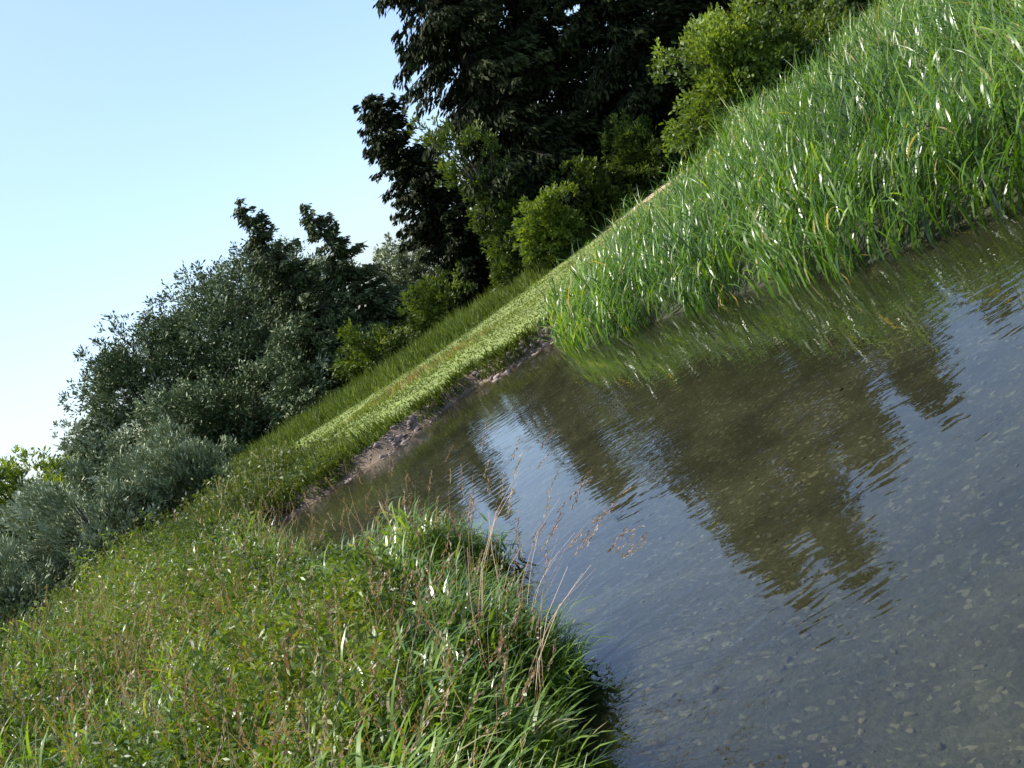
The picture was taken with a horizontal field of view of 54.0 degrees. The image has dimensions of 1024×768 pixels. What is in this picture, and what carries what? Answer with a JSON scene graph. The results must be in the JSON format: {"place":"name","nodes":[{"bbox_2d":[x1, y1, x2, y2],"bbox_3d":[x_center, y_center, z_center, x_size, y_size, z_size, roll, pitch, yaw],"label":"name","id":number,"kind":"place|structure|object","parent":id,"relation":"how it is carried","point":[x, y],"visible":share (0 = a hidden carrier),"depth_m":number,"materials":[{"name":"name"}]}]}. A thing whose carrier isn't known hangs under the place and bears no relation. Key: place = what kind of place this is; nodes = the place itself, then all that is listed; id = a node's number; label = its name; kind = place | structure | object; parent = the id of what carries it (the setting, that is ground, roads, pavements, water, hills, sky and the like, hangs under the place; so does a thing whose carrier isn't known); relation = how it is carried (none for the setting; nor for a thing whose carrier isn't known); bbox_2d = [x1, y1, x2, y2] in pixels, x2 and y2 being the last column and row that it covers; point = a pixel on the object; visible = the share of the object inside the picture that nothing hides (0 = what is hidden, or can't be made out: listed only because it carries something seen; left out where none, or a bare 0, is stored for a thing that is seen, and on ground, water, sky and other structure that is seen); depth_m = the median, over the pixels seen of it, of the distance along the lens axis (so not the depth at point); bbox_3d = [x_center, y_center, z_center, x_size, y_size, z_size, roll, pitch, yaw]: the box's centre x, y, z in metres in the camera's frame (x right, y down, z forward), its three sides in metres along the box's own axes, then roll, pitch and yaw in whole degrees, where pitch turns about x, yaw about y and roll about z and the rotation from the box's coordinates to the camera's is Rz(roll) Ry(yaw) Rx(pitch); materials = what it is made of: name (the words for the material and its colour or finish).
{"place":"outdoors","nodes":[
{"label":"outdoors","id":0,"kind":"place"},
{"bbox_2d":[0,0,721,498],"label":"sky","id":1,"kind":"structure","parent":0,"point":[132,132],"materials":[{"name":"blue"}]},
{"bbox_2d":[30,145,716,625],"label":"meadow grass","id":2,"kind":"structure","parent":0,"point":[406,359],"depth_m":29.09,"materials":[{"name":"green plant"}]},
{"bbox_2d":[268,300,706,547],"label":"riverbank","id":3,"kind":"structure","parent":0,"point":[442,426],"depth_m":16.56,"materials":[{"name":"brown soil"}]},
{"bbox_2d":[69,62,1023,767],"bbox_3d":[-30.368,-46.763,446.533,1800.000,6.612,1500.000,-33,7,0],"label":"ground","id":4,"kind":"structure","parent":0,"point":[607,402],"depth_m":6.59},
{"bbox_2d":[0,443,93,545],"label":"alder tree","id":5,"kind":"object","parent":4,"relation":"on","point":[9,475],"visible":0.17,"depth_m":30.19,"materials":[{"name":"green plant"}]},
{"bbox_2d":[0,522,95,628],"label":"osier bush","id":6,"kind":"object","parent":4,"relation":"on","point":[16,588],"visible":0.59,"depth_m":19.95,"materials":[{"name":"green plant"}]},
{"bbox_2d":[0,477,105,602],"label":"osier bush","id":7,"kind":"object","parent":4,"relation":"on","point":[39,483],"visible":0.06,"depth_m":23.50,"materials":[{"name":"green plant"}]},
{"bbox_2d":[40,465,82,503],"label":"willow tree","id":8,"kind":"object","parent":4,"relation":"on","point":[64,480],"depth_m":43.48,"materials":[{"name":"green plant"}]},
{"bbox_2d":[0,454,182,590],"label":"osier bush","id":9,"kind":"object","parent":4,"relation":"on","point":[53,537],"visible":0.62,"depth_m":21.05,"materials":[{"name":"green plant"}]},
{"bbox_2d":[49,404,136,500],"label":"willow tree","id":10,"kind":"object","parent":4,"relation":"on","point":[82,446],"visible":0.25,"depth_m":40.12,"materials":[{"name":"green plant"}]},
{"bbox_2d":[86,417,199,512],"bbox_3d":[-13.973,3.297,37.487,6.027,4.032,5.416,-25,11,48],"label":"willow tree","id":11,"kind":"object","parent":4,"relation":"on","point":[118,440],"visible":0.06,"depth_m":36.51,"materials":[{"name":"green plant"}]},
{"bbox_2d":[57,305,236,464],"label":"willow tree","id":12,"kind":"object","parent":4,"relation":"on","point":[119,368],"visible":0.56,"depth_m":41.02,"materials":[{"name":"green plant"}]},
{"bbox_2d":[85,429,208,543],"bbox_3d":[-9.204,2.765,25.360,3.945,2.672,3.485,-33,7,0],"label":"osier bush","id":13,"kind":"object","parent":4,"relation":"on","point":[114,473],"visible":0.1,"depth_m":24.56,"materials":[{"name":"green plant"}]},
{"bbox_2d":[0,429,348,658],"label":"tall weeds","id":14,"kind":"object","parent":4,"relation":"on","point":[266,470],"visible":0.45,"depth_m":18.86,"materials":[{"name":"green plant"}]},
{"bbox_2d":[105,414,245,527],"bbox_3d":[-7.696,2.116,22.945,3.145,2.759,3.395,-33,7,0],"label":"osier bush","id":15,"kind":"object","parent":4,"relation":"on","point":[184,456],"visible":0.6,"depth_m":22.06,"materials":[{"name":"green plant"}]},
{"bbox_2d":[123,346,288,462],"bbox_3d":[-11.676,1.264,39.290,6.440,4.538,5.843,-33,7,0],"label":"willow tree","id":16,"kind":"object","parent":4,"relation":"on","point":[209,418],"visible":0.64,"depth_m":37.97,"materials":[{"name":"green plant"}]},
{"bbox_2d":[132,255,293,443],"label":"willow tree","id":17,"kind":"object","parent":4,"relation":"on","point":[212,318],"visible":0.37,"depth_m":41.05,"materials":[{"name":"green plant"}]},
{"bbox_2d":[0,502,500,767],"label":"meadow herbs","id":18,"kind":"object","parent":4,"relation":"on","point":[355,594],"visible":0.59,"depth_m":5.64,"materials":[{"name":"green plant"}]},
{"bbox_2d":[189,232,362,365],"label":"willow tree","id":19,"kind":"object","parent":4,"relation":"on","point":[240,262],"visible":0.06,"depth_m":43.75,"materials":[{"name":"green plant"}]},
{"bbox_2d":[230,197,361,395],"bbox_3d":[-8.265,-3.392,39.346,4.701,8.959,3.996,-33,7,0],"label":"spruce tree","id":20,"kind":"object","parent":4,"relation":"on","point":[279,270],"visible":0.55,"depth_m":38.79,"materials":[{"name":"green plant"}]},
{"bbox_2d":[250,308,362,428],"bbox_3d":[-7.979,-0.756,38.288,5.125,4.077,5.288,-33,7,0],"label":"willow tree","id":21,"kind":"object","parent":4,"relation":"on","point":[306,387],"visible":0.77,"depth_m":37.74,"materials":[{"name":"green plant"}]},
{"bbox_2d":[0,490,629,767],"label":"riverbank grass","id":22,"kind":"structure","parent":4,"relation":"on","point":[543,749],"depth_m":5.03,"materials":[{"name":"green plant"}]},
{"bbox_2d":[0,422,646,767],"bbox_3d":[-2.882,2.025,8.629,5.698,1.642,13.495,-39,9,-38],"label":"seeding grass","id":23,"kind":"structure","parent":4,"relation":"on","point":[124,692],"depth_m":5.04,"materials":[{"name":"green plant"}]},
{"bbox_2d":[299,202,417,352],"bbox_3d":[-6.091,-3.818,39.576,4.259,7.816,3.967,-28,9,38],"label":"spruce tree","id":24,"kind":"object","parent":4,"relation":"on","point":[381,303],"visible":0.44,"depth_m":39.12,"materials":[{"name":"green plant"}]},
{"bbox_2d":[327,317,431,387],"bbox_3d":[-5.397,-1.378,37.224,4.377,2.588,3.280,-31,7,17],"label":"hawthorn bush","id":25,"kind":"object","parent":4,"relation":"on","point":[369,352],"visible":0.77,"depth_m":36.66,"materials":[{"name":"green plant"}]},
{"bbox_2d":[197,299,598,543],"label":"bank tussocks","id":26,"kind":"object","parent":4,"relation":"on","point":[496,353],"visible":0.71,"depth_m":18.51,"materials":[{"name":"green plant"}]},
{"bbox_2d":[372,232,455,316],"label":"willow tree","id":27,"kind":"object","parent":4,"relation":"on","point":[408,269],"visible":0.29,"depth_m":43.08,"materials":[{"name":"green plant"}]},
{"bbox_2d":[284,327,560,512],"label":"bank stones","id":28,"kind":"object","parent":4,"relation":"on","point":[394,439],"visible":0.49,"depth_m":18.39,"materials":[{"name":"grey stone"}]},
{"bbox_2d":[352,92,512,307],"bbox_3d":[-3.115,-6.953,38.775,4.897,9.566,4.381,-26,10,44],"label":"fir tree","id":29,"kind":"object","parent":4,"relation":"on","point":[436,227],"visible":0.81,"depth_m":38.23,"materials":[{"name":"green plant"}]},
{"bbox_2d":[394,258,477,335],"bbox_3d":[-2.780,-3.187,37.923,3.509,2.618,3.617,-36,8,-25],"label":"hawthorn bush","id":30,"kind":"object","parent":4,"relation":"on","point":[435,302],"visible":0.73,"depth_m":37.10,"materials":[{"name":"green plant"}]},
{"bbox_2d":[211,11,728,452],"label":"distant trees","id":31,"kind":"object","parent":4,"relation":"on","point":[441,269],"depth_m":59.69,"materials":[{"name":"green plant"}]},
{"bbox_2d":[407,113,538,270],"bbox_3d":[-0.804,-6.855,35.455,3.172,7.258,3.281,-33,7,0],"label":"ash tree","id":32,"kind":"object","parent":4,"relation":"on","point":[449,169],"visible":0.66,"depth_m":34.93,"materials":[{"name":"green plant"}]},
{"bbox_2d":[372,0,628,263],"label":"fir tree","id":33,"kind":"object","parent":4,"relation":"on","point":[440,33],"visible":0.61,"depth_m":35.57,"materials":[{"name":"green plant"}]},
{"bbox_2d":[487,213,543,295],"bbox_3d":[-0.149,-4.581,35.216,2.658,2.767,2.562,-30,8,26],"label":"elder bush","id":34,"kind":"object","parent":4,"relation":"on","point":[505,271],"visible":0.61,"depth_m":34.68,"materials":[{"name":"green plant"}]},
{"bbox_2d":[505,180,590,271],"bbox_3d":[1.298,-5.220,32.875,3.121,2.676,2.847,-33,7,0],"label":"elder bush","id":35,"kind":"object","parent":4,"relation":"on","point":[564,224],"visible":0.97,"depth_m":32.57,"materials":[{"name":"green plant"}]},
{"bbox_2d":[447,0,673,209],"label":"fir tree","id":36,"kind":"object","parent":4,"relation":"on","point":[570,96],"visible":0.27,"depth_m":36.30,"materials":[{"name":"green plant"}]},
{"bbox_2d":[544,149,644,234],"bbox_3d":[2.719,-6.703,35.008,3.245,2.827,3.270,-33,7,0],"label":"elder bush","id":37,"kind":"object","parent":4,"relation":"on","point":[602,199],"visible":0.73,"depth_m":34.36,"materials":[{"name":"green plant"}]},
{"bbox_2d":[516,0,709,171],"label":"fir tree","id":38,"kind":"object","parent":4,"relation":"on","point":[629,45],"visible":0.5,"depth_m":35.41,"materials":[{"name":"green plant"}]},
{"bbox_2d":[596,108,690,198],"bbox_3d":[4.242,-8.069,35.270,3.260,3.123,4.099,-33,7,0],"label":"hawthorn bush","id":39,"kind":"object","parent":4,"relation":"on","point":[627,138],"visible":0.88,"depth_m":34.23,"materials":[{"name":"green plant"}]},
{"bbox_2d":[622,0,789,93],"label":"fir tree","id":40,"kind":"object","parent":4,"relation":"on","point":[724,5],"visible":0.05,"depth_m":36.47,"materials":[{"name":"green plant"}]},
{"bbox_2d":[646,0,802,157],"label":"hawthorn bush","id":41,"kind":"object","parent":4,"relation":"on","point":[720,50],"visible":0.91,"depth_m":26.01,"materials":[{"name":"green plant"}]},
{"bbox_2d":[473,223,1023,767],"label":"riverbed pebbles","id":42,"kind":"object","parent":4,"relation":"on","point":[711,689],"visible":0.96,"depth_m":4.88,"materials":[{"name":"grey stone"}]},
{"bbox_2d":[529,0,1023,357],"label":"reed bed","id":43,"kind":"object","parent":4,"relation":"on","point":[764,167],"visible":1,"depth_m":11.98,"materials":[{"name":"green plant"}]},
{"bbox_2d":[697,0,866,116],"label":"hawthorn bush","id":44,"kind":"object","parent":4,"relation":"on","point":[799,34],"visible":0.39,"depth_m":27.24,"materials":[{"name":"green plant"}]},
{"bbox_2d":[729,0,892,30],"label":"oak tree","id":45,"kind":"object","parent":4,"relation":"on","point":[809,8],"visible":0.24,"depth_m":32.22,"materials":[{"name":"green plant"}]},
{"bbox_2d":[770,0,881,28],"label":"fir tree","id":46,"kind":"object","parent":4,"relation":"on","point":[777,5],"depth_m":35.40,"materials":[{"name":"green plant"}]}
]}

